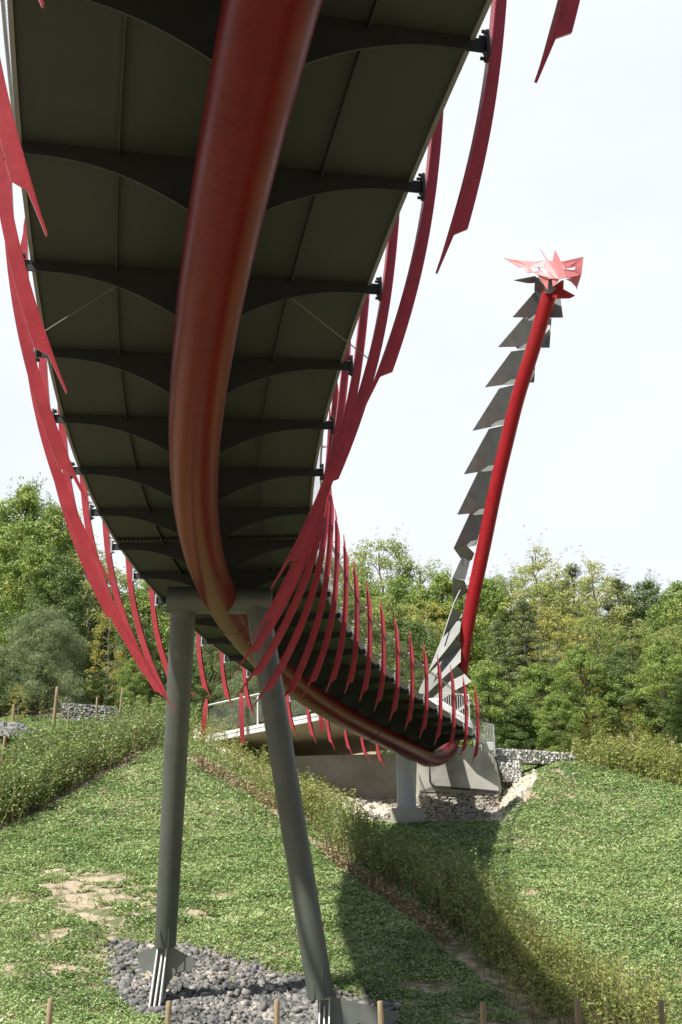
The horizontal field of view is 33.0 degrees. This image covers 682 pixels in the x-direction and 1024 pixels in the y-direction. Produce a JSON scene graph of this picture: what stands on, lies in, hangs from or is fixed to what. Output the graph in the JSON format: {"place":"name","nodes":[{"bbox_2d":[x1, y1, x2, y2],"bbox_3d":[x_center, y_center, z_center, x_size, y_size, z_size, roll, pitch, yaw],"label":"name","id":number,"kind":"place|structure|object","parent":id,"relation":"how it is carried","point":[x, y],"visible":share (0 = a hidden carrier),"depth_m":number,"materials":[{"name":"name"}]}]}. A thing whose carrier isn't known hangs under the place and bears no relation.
{"place":"outdoors","nodes":[
{"label":"outdoors","id":0,"kind":"place"},
{"bbox_2d":[0,706,681,1023],"bbox_3d":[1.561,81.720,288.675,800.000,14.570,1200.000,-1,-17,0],"label":"ground","id":1,"kind":"structure","parent":0,"point":[84,907],"depth_m":29.16,"materials":[{"name":"green plant"}]},
{"bbox_2d":[0,736,5,771],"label":"wooden stake","id":2,"kind":"object","parent":1,"relation":"on","point":[4,742],"visible":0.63,"depth_m":42.33,"materials":[{"name":"brown wood"}]},
{"bbox_2d":[0,643,29,715],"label":"broadleaf tree","id":3,"kind":"object","parent":1,"relation":"on","point":[9,691],"visible":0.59,"depth_m":56.83,"materials":[{"name":"green plant"}]},
{"bbox_2d":[8,681,27,721],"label":"autumn tree","id":4,"kind":"object","parent":1,"relation":"on","point":[17,702],"visible":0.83,"depth_m":53.72,"materials":[{"name":"green plant"}]},
{"bbox_2d":[0,720,40,737],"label":"rock pile","id":5,"kind":"object","parent":1,"relation":"on","point":[9,726],"visible":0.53,"depth_m":47.19,"materials":[{"name":"grey stone"}]},
{"bbox_2d":[11,704,14,721],"bbox_3d":[-14.113,9.100,49.535,0.121,1.679,0.117,-1,-17,0],"label":"wooden stake","id":6,"kind":"object","parent":5,"relation":"on","point":[13,709],"visible":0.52,"depth_m":49.64,"materials":[{"name":"brown wood"}]},
{"bbox_2d":[0,524,41,677],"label":"broadleaf tree","id":7,"kind":"object","parent":1,"relation":"on","point":[8,552],"visible":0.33,"depth_m":69.16,"materials":[{"name":"green plant"}]},
{"bbox_2d":[0,479,61,614],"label":"robinia tree","id":8,"kind":"object","parent":1,"relation":"on","point":[18,518],"visible":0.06,"depth_m":79.19,"materials":[{"name":"green plant"}]},
{"bbox_2d":[0,535,75,697],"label":"broadleaf tree","id":9,"kind":"object","parent":1,"relation":"on","point":[33,556],"visible":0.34,"depth_m":67.82,"materials":[{"name":"green plant"}]},
{"bbox_2d":[0,472,75,704],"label":"broadleaf tree","id":10,"kind":"object","parent":1,"relation":"on","point":[27,499],"visible":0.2,"depth_m":78.57,"materials":[{"name":"green plant"}]},
{"bbox_2d":[0,595,93,714],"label":"willow bush","id":11,"kind":"object","parent":1,"relation":"on","point":[62,667],"visible":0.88,"depth_m":57.17,"materials":[{"name":"green plant"}]},
{"bbox_2d":[46,998,52,1023],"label":"wooden stake","id":12,"kind":"object","parent":1,"relation":"on","point":[49,1011],"visible":1,"depth_m":16.63,"materials":[{"name":"brown wood"}]},
{"bbox_2d":[0,491,110,705],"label":"broadleaf tree","id":13,"kind":"object","parent":1,"relation":"on","point":[50,526],"visible":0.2,"depth_m":75.63,"materials":[{"name":"green plant"}]},
{"bbox_2d":[52,687,58,722],"bbox_3d":[-12.347,8.787,49.618,0.291,2.516,0.154,-1,-17,0],"label":"wooden stake","id":14,"kind":"object","parent":1,"relation":"on","point":[55,704],"visible":0.7,"depth_m":49.69,"materials":[{"name":"brown wood"}]},
{"bbox_2d":[12,544,102,705],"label":"broadleaf tree","id":15,"kind":"object","parent":1,"relation":"on","point":[65,588],"visible":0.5,"depth_m":66.72,"materials":[{"name":"green plant"}]},
{"bbox_2d":[33,547,129,703],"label":"broadleaf tree","id":16,"kind":"object","parent":1,"relation":"on","point":[96,619],"depth_m":80.17,"materials":[{"name":"green plant"}]},
{"bbox_2d":[0,701,165,828],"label":"weeds","id":17,"kind":"object","parent":1,"relation":"on","point":[25,761],"visible":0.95,"depth_m":43.26,"materials":[{"name":"green plant"}]},
{"bbox_2d":[60,703,123,722],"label":"gabion wall","id":18,"kind":"structure","parent":1,"relation":"on","point":[76,710],"depth_m":54.17,"materials":[{"name":"grey stone"}]},
{"bbox_2d":[53,535,131,702],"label":"poplar tree","id":19,"kind":"object","parent":1,"relation":"on","point":[88,619],"visible":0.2,"depth_m":72.90,"materials":[{"name":"green plant"}]},
{"bbox_2d":[94,697,97,732],"bbox_3d":[-10.318,8.913,48.526,0.100,2.235,0.094,-1,-17,0],"label":"wooden stake","id":20,"kind":"object","parent":1,"relation":"on","point":[96,712],"visible":0.54,"depth_m":48.66,"materials":[{"name":"brown wood"}]},
{"bbox_2d":[85,669,118,706],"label":"broadleaf tree","id":21,"kind":"object","parent":1,"relation":"on","point":[100,688],"visible":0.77,"depth_m":57.78,"materials":[{"name":"green plant"}]},
{"bbox_2d":[84,610,127,705],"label":"autumn tree","id":22,"kind":"object","parent":1,"relation":"on","point":[97,630],"visible":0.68,"depth_m":61.28,"materials":[{"name":"green plant"}]},
{"bbox_2d":[0,712,211,749],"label":"weeds","id":23,"kind":"object","parent":1,"relation":"on","point":[160,720],"visible":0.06,"depth_m":50.56,"materials":[{"name":"green plant"}]},
{"bbox_2d":[1,690,221,730],"bbox_3d":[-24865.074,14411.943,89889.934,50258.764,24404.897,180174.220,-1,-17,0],"label":"bank scrub","id":24,"kind":"object","parent":1,"relation":"on","point":[159,705],"visible":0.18,"depth_m":56.55,"materials":[{"name":"green plant"}]},
{"bbox_2d":[68,550,163,703],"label":"robinia tree","id":25,"kind":"object","parent":1,"relation":"on","point":[122,582],"visible":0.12,"depth_m":76.11,"materials":[{"name":"green plant"}]},
{"bbox_2d":[118,687,123,720],"bbox_3d":[-9.538,8.827,49.588,0.285,2.548,0.094,-1,-17,0],"label":"wooden stake","id":26,"kind":"object","parent":1,"relation":"on","point":[120,706],"visible":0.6,"depth_m":49.73,"materials":[{"name":"brown wood"}]},
{"bbox_2d":[98,612,166,705],"bbox_3d":[-11.484,8.311,64.327,4.064,5.586,3.666,-9,-18,25],"label":"broadleaf tree","id":27,"kind":"object","parent":1,"relation":"on","point":[150,647],"visible":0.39,"depth_m":64.15,"materials":[{"name":"green plant"}]},
{"bbox_2d":[114,657,151,708],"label":"broadleaf tree","id":28,"kind":"object","parent":1,"relation":"on","point":[132,665],"visible":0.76,"depth_m":58.80,"materials":[{"name":"green plant"}]},
{"bbox_2d":[92,579,203,705],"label":"broadleaf tree","id":29,"kind":"object","parent":1,"relation":"on","point":[142,597],"visible":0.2,"depth_m":73.99,"materials":[{"name":"green plant"}]},
{"bbox_2d":[165,1001,171,1023],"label":"wooden stake","id":30,"kind":"object","parent":1,"relation":"on","point":[168,1012],"visible":1,"depth_m":16.61,"materials":[{"name":"brown wood"}]},
{"bbox_2d":[162,664,222,717],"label":"broadleaf tree","id":31,"kind":"object","parent":1,"relation":"on","point":[200,689],"visible":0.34,"depth_m":60.63,"materials":[{"name":"green plant"}]},
{"bbox_2d":[149,633,261,718],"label":"willow bush","id":32,"kind":"object","parent":1,"relation":"on","point":[228,664],"visible":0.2,"depth_m":65.05,"materials":[{"name":"green plant"}]},
{"bbox_2d":[204,651,263,721],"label":"broadleaf tree","id":33,"kind":"object","parent":1,"relation":"on","point":[220,679],"visible":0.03,"depth_m":69.44,"materials":[{"name":"green plant"}]},
{"bbox_2d":[100,936,404,1023],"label":"slate gravel","id":34,"kind":"structure","parent":1,"relation":"on","point":[212,995],"depth_m":23.28,"materials":[{"name":"grey gravel"}]},
{"bbox_2d":[210,667,313,730],"bbox_3d":[-3.636,10.091,61.983,7.528,4.818,6.943,9,-19,-30],"label":"willow bush","id":35,"kind":"object","parent":1,"relation":"on","point":[252,683],"visible":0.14,"depth_m":60.66,"materials":[{"name":"green plant"}]},
{"bbox_2d":[188,710,363,835],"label":"weeds","id":36,"kind":"object","parent":1,"relation":"on","point":[309,792],"visible":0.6,"depth_m":45.69,"materials":[{"name":"green plant"}]},
{"bbox_2d":[274,999,279,1023],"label":"wooden stake","id":37,"kind":"object","parent":1,"relation":"on","point":[276,1011],"visible":1,"depth_m":16.61,"materials":[{"name":"brown wood"}]},
{"bbox_2d":[0,0,582,1023],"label":"dragon footbridge","id":38,"kind":"object","parent":1,"relation":"on","point":[214,194],"visible":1,"depth_m":13.24,"materials":[{"name":"metal"}]},
{"bbox_2d":[429,698,474,729],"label":"landing slab","id":39,"kind":"structure","parent":38,"relation":"attached to","point":[463,720],"depth_m":48.88,"materials":[{"name":"white paint"}]},
{"bbox_2d":[442,693,469,720],"bbox_3d":[4.760,8.181,48.397,1.298,1.260,0.061,-5,-17,13],"label":"metal railing","id":40,"kind":"object","parent":39,"relation":"on","point":[457,704],"visible":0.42,"depth_m":48.40,"materials":[{"name":"grey metal"}]},
{"bbox_2d":[201,693,386,758],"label":"concrete road bridge","id":41,"kind":"structure","parent":1,"relation":"on","point":[304,743],"depth_m":52.40,"materials":[{"name":"white paint"}]},
{"bbox_2d":[192,728,395,819],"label":"channel stones","id":42,"kind":"object","parent":1,"relation":"on","point":[378,810],"visible":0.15,"depth_m":49.95,"materials":[{"name":"beige stone"}]},
{"bbox_2d":[187,746,453,942],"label":"dry edge grass","id":43,"kind":"structure","parent":1,"relation":"on","point":[413,911],"depth_m":32.94,"materials":[{"name":"plant"}]},
{"bbox_2d":[0,715,681,1023],"bbox_3d":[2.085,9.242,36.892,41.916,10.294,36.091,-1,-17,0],"label":"ground cover","id":44,"kind":"object","parent":1,"relation":"on","point":[367,898],"visible":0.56,"depth_m":32.02,"materials":[{"name":"green plant"}]},
{"bbox_2d":[322,535,377,632],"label":"robinia tree","id":45,"kind":"object","parent":1,"relation":"on","point":[331,582],"visible":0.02,"depth_m":81.71,"materials":[{"name":"green plant"}]},
{"bbox_2d":[328,550,384,624],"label":"robinia tree","id":46,"kind":"object","parent":1,"relation":"on","point":[358,572],"visible":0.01,"depth_m":85.16,"materials":[{"name":"green plant"}]},
{"bbox_2d":[305,792,414,825],"bbox_3d":[0.815,12.041,47.094,5.033,1.835,14.020,-3,-17,5],"label":"bank rubble","id":47,"kind":"object","parent":1,"relation":"on","point":[392,802],"visible":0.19,"depth_m":50.74,"materials":[{"name":"stone"}]},
{"bbox_2d":[58,599,680,720],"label":"wood","id":48,"kind":"object","parent":1,"relation":"on","point":[253,679],"depth_m":84.82,"materials":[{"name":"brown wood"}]},
{"bbox_2d":[337,572,412,674],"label":"broadleaf tree","id":49,"kind":"object","parent":1,"relation":"on","point":[363,596],"visible":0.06,"depth_m":70.52,"materials":[{"name":"green plant"}]},
{"bbox_2d":[377,1001,383,1023],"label":"wooden stake","id":50,"kind":"object","parent":1,"relation":"on","point":[380,1012],"visible":1,"depth_m":16.60,"materials":[{"name":"brown wood"}]},
{"bbox_2d":[338,523,427,642],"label":"robinia tree","id":51,"kind":"object","parent":1,"relation":"on","point":[361,559],"visible":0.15,"depth_m":78.63,"materials":[{"name":"green plant"}]},
{"bbox_2d":[359,579,434,675],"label":"robinia tree","id":52,"kind":"object","parent":1,"relation":"on","point":[386,601],"visible":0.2,"depth_m":68.22,"materials":[{"name":"green plant"}]},
{"bbox_2d":[295,746,501,797],"bbox_3d":[1.968,11.839,51.407,9.889,2.121,6.478,-1,-17,0],"label":"concrete abutment","id":53,"kind":"object","parent":1,"relation":"on","point":[374,777],"visible":0.7,"depth_m":51.63,"materials":[{"name":"grey concrete"}]},
{"bbox_2d":[473,719,495,755],"bbox_3d":[6.153,9.712,49.551,0.902,1.586,0.050,-1,-17,0],"label":"metal railing","id":54,"kind":"object","parent":53,"relation":"on","point":[493,738],"visible":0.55,"depth_m":49.59,"materials":[{"name":"metal"}]},
{"bbox_2d":[372,665,437,753],"bbox_3d":[3.957,10.733,59.349,4.862,5.680,5.420,3,-17,-14],"label":"broadleaf tree","id":55,"kind":"object","parent":1,"relation":"on","point":[416,689],"visible":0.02,"depth_m":59.41,"materials":[{"name":"green plant"}]},
{"bbox_2d":[377,611,440,682],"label":"broadleaf tree","id":56,"kind":"object","parent":1,"relation":"on","point":[412,627],"visible":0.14,"depth_m":63.96,"materials":[{"name":"green plant"}]},
{"bbox_2d":[361,571,457,658],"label":"broadleaf tree","id":57,"kind":"object","parent":1,"relation":"on","point":[397,590],"visible":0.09,"depth_m":74.32,"materials":[{"name":"green plant"}]},
{"bbox_2d":[375,549,460,652],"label":"robinia tree","id":58,"kind":"object","parent":1,"relation":"on","point":[424,572],"visible":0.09,"depth_m":79.52,"materials":[{"name":"green plant"}]},
{"bbox_2d":[306,795,531,969],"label":"channel weeds","id":59,"kind":"object","parent":1,"relation":"on","point":[365,830],"visible":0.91,"depth_m":32.20,"materials":[{"name":"green plant"}]},
{"bbox_2d":[400,589,468,685],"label":"autumn tree","id":60,"kind":"object","parent":1,"relation":"on","point":[427,614],"visible":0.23,"depth_m":66.76,"materials":[{"name":"green plant"}]},
{"bbox_2d":[409,564,496,719],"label":"broadleaf tree","id":61,"kind":"object","parent":1,"relation":"on","point":[442,584],"visible":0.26,"depth_m":72.31,"materials":[{"name":"green plant"}]},
{"bbox_2d":[428,649,486,746],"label":"broadleaf tree","id":62,"kind":"object","parent":1,"relation":"on","point":[472,715],"visible":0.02,"depth_m":59.96,"materials":[{"name":"green plant"}]},
{"bbox_2d":[416,791,500,821],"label":"rubble wall","id":63,"kind":"structure","parent":1,"relation":"on","point":[439,806],"depth_m":48.08,"materials":[{"name":"stone"}]},
{"bbox_2d":[480,1002,486,1023],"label":"wooden stake","id":64,"kind":"object","parent":1,"relation":"on","point":[483,1020],"visible":1,"depth_m":16.59,"materials":[{"name":"brown wood"}]},
{"bbox_2d":[440,571,538,718],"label":"broadleaf tree","id":65,"kind":"object","parent":1,"relation":"on","point":[489,585],"visible":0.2,"depth_m":76.13,"materials":[{"name":"green plant"}]},
{"bbox_2d":[459,654,536,757],"bbox_3d":[7.468,9.921,57.393,4.532,5.858,4.169,-4,-17,9],"label":"broadleaf tree","id":66,"kind":"object","parent":1,"relation":"on","point":[485,669],"visible":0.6,"depth_m":57.19,"materials":[{"name":"green plant"}]},
{"bbox_2d":[478,609,523,742],"bbox_3d":[8.741,9.295,64.245,3.685,7.654,4.063,-9,-18,24],"label":"pine tree","id":67,"kind":"object","parent":1,"relation":"on","point":[496,630],"visible":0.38,"depth_m":64.25,"materials":[{"name":"green plant"}]},
{"bbox_2d":[463,574,549,680],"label":"robinia tree","id":68,"kind":"object","parent":1,"relation":"on","point":[511,613],"visible":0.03,"depth_m":80.32,"materials":[{"name":"green plant"}]},
{"bbox_2d":[497,762,521,782],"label":"gabion wall","id":69,"kind":"structure","parent":1,"relation":"on","point":[508,772],"depth_m":49.32,"materials":[{"name":"stone"}]},
{"bbox_2d":[474,561,553,697],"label":"robinia tree","id":70,"kind":"object","parent":1,"relation":"on","point":[511,581],"visible":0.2,"depth_m":77.61,"materials":[{"name":"green plant"}]},
{"bbox_2d":[488,691,545,750],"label":"broadleaf tree","id":71,"kind":"object","parent":1,"relation":"on","point":[520,711],"visible":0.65,"depth_m":55.91,"materials":[{"name":"green plant"}]},
{"bbox_2d":[486,769,550,821],"bbox_3d":[7.463,11.791,48.157,2.552,2.634,10.900,-6,-17,16],"label":"stone spill","id":72,"kind":"object","parent":1,"relation":"on","point":[518,792],"visible":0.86,"depth_m":47.91,"materials":[{"name":"beige stone"}]},
{"bbox_2d":[491,595,567,725],"bbox_3d":[10.214,8.615,63.041,4.466,8.488,4.073,-5,-17,12],"label":"pine tree","id":73,"kind":"object","parent":1,"relation":"on","point":[525,624],"visible":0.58,"depth_m":63.46,"materials":[{"name":"green plant"}]},
{"bbox_2d":[494,748,574,764],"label":"gabion wall","id":74,"kind":"structure","parent":1,"relation":"on","point":[528,757],"depth_m":51.08,"materials":[{"name":"stone"}]},
{"bbox_2d":[491,526,579,706],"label":"poplar tree","id":75,"kind":"object","parent":1,"relation":"on","point":[530,569],"visible":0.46,"depth_m":75.09,"materials":[{"name":"green plant"}]},
{"bbox_2d":[504,659,585,748],"bbox_3d":[10.367,10.003,59.470,3.607,4.855,3.851,13,-22,-39],"label":"broadleaf tree","id":76,"kind":"object","parent":1,"relation":"on","point":[535,684],"visible":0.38,"depth_m":59.61,"materials":[{"name":"green plant"}]},
{"bbox_2d":[499,576,612,685],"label":"broadleaf tree","id":77,"kind":"object","parent":1,"relation":"on","point":[550,596],"visible":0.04,"depth_m":80.37,"materials":[{"name":"green plant"}]},
{"bbox_2d":[434,859,681,1023],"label":"front weeds","id":78,"kind":"object","parent":1,"relation":"on","point":[542,960],"visible":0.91,"depth_m":23.35,"materials":[{"name":"green plant"}]},
{"bbox_2d":[529,690,586,751],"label":"broadleaf tree","id":79,"kind":"object","parent":1,"relation":"on","point":[545,729],"visible":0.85,"depth_m":55.53,"materials":[{"name":"green plant"}]},
{"bbox_2d":[523,558,597,686],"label":"poplar tree","id":80,"kind":"object","parent":1,"relation":"on","point":[562,589],"visible":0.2,"depth_m":77.30,"materials":[{"name":"green plant"}]},
{"bbox_2d":[526,598,600,707],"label":"autumn tree","id":81,"kind":"object","parent":1,"relation":"on","point":[559,633],"visible":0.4,"depth_m":66.25,"materials":[{"name":"green plant"}]},
{"bbox_2d":[574,998,581,1023],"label":"wooden stake","id":82,"kind":"object","parent":1,"relation":"on","point":[578,1020],"visible":1,"depth_m":16.59,"materials":[{"name":"brown wood"}]},
{"bbox_2d":[543,560,613,688],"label":"pine tree","id":83,"kind":"object","parent":1,"relation":"on","point":[574,571],"visible":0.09,"depth_m":79.43,"materials":[{"name":"green plant"}]},
{"bbox_2d":[480,693,680,743],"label":"bank scrub","id":84,"kind":"object","parent":1,"relation":"on","point":[644,708],"visible":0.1,"depth_m":59.93,"materials":[{"name":"green plant"}]},
{"bbox_2d":[545,643,623,739],"bbox_3d":[12.854,9.585,60.876,4.429,5.644,4.108,14,-22,-42],"label":"broadleaf tree","id":85,"kind":"object","parent":1,"relation":"on","point":[578,657],"visible":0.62,"depth_m":60.23,"materials":[{"name":"green plant"}]},
{"bbox_2d":[543,607,626,709],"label":"robinia tree","id":86,"kind":"object","parent":1,"relation":"on","point":[599,629],"visible":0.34,"depth_m":67.06,"materials":[{"name":"green plant"}]},
{"bbox_2d":[579,710,614,745],"bbox_3d":[12.036,10.350,54.227,1.583,2.451,1.677,6,-18,-24],"label":"shrub","id":87,"kind":"object","parent":1,"relation":"on","point":[599,718],"visible":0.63,"depth_m":54.30,"materials":[{"name":"green plant"}]},
{"bbox_2d":[555,545,644,704],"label":"poplar tree","id":88,"kind":"object","parent":1,"relation":"on","point":[618,614],"visible":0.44,"depth_m":72.92,"materials":[{"name":"green plant"}]},
{"bbox_2d":[565,568,652,692],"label":"robinia tree","id":89,"kind":"object","parent":1,"relation":"on","point":[615,597],"visible":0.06,"depth_m":82.68,"materials":[{"name":"green plant"}]},
{"bbox_2d":[554,726,681,785],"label":"slope top weeds","id":90,"kind":"object","parent":1,"relation":"on","point":[653,761],"visible":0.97,"depth_m":50.35,"materials":[{"name":"green plant"}]},
{"bbox_2d":[584,564,657,692],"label":"pine tree","id":91,"kind":"object","parent":1,"relation":"on","point":[619,585],"visible":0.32,"depth_m":74.99,"materials":[{"name":"green plant"}]},
{"bbox_2d":[590,642,652,739],"bbox_3d":[14.865,9.579,61.231,3.356,5.578,3.720,4,-17,-16],"label":"broadleaf tree","id":92,"kind":"object","parent":1,"relation":"on","point":[614,660],"visible":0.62,"depth_m":60.84,"materials":[{"name":"green plant"}]},
{"bbox_2d":[585,619,681,705],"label":"robinia tree","id":93,"kind":"object","parent":1,"relation":"on","point":[637,631],"visible":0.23,"depth_m":67.14,"materials":[{"name":"green plant"}]},
{"bbox_2d":[615,699,653,744],"bbox_3d":[13.855,10.245,54.759,1.832,2.810,1.599,-12,-20,32],"label":"shrub","id":94,"kind":"object","parent":1,"relation":"on","point":[632,724],"visible":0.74,"depth_m":54.81,"materials":[{"name":"green plant"}]},
{"bbox_2d":[609,569,681,689],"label":"broadleaf tree","id":95,"kind":"object","parent":1,"relation":"on","point":[650,591],"visible":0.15,"depth_m":77.05,"materials":[{"name":"green plant"}]},
{"bbox_2d":[614,634,681,743],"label":"broadleaf tree","id":96,"kind":"object","parent":1,"relation":"on","point":[670,661],"visible":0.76,"depth_m":59.14,"materials":[{"name":"green plant"}]},
{"bbox_2d":[624,586,680,658],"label":"robinia tree","id":97,"kind":"object","parent":1,"relation":"on","point":[648,606],"depth_m":81.17,"materials":[{"name":"green plant"}]},
{"bbox_2d":[625,580,681,703],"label":"broadleaf tree","id":98,"kind":"object","parent":1,"relation":"on","point":[672,603],"visible":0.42,"depth_m":72.56,"materials":[{"name":"green plant"}]},
{"bbox_2d":[636,615,681,703],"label":"robinia tree","id":99,"kind":"object","parent":1,"relation":"on","point":[672,633],"visible":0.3,"depth_m":66.05,"materials":[{"name":"green plant"}]},
{"bbox_2d":[658,999,664,1023],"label":"wooden stake","id":100,"kind":"object","parent":1,"relation":"on","point":[661,1011],"visible":1,"depth_m":16.59,"materials":[{"name":"brown wood"}]},
{"bbox_2d":[657,672,681,750],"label":"broadleaf tree","id":101,"kind":"object","parent":1,"relation":"on","point":[671,708],"visible":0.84,"depth_m":57.27,"materials":[{"name":"green plant"}]},
{"bbox_2d":[0,0,681,671],"label":"sky","id":102,"kind":"structure","parent":0,"point":[584,160],"materials":[{"name":"white"}]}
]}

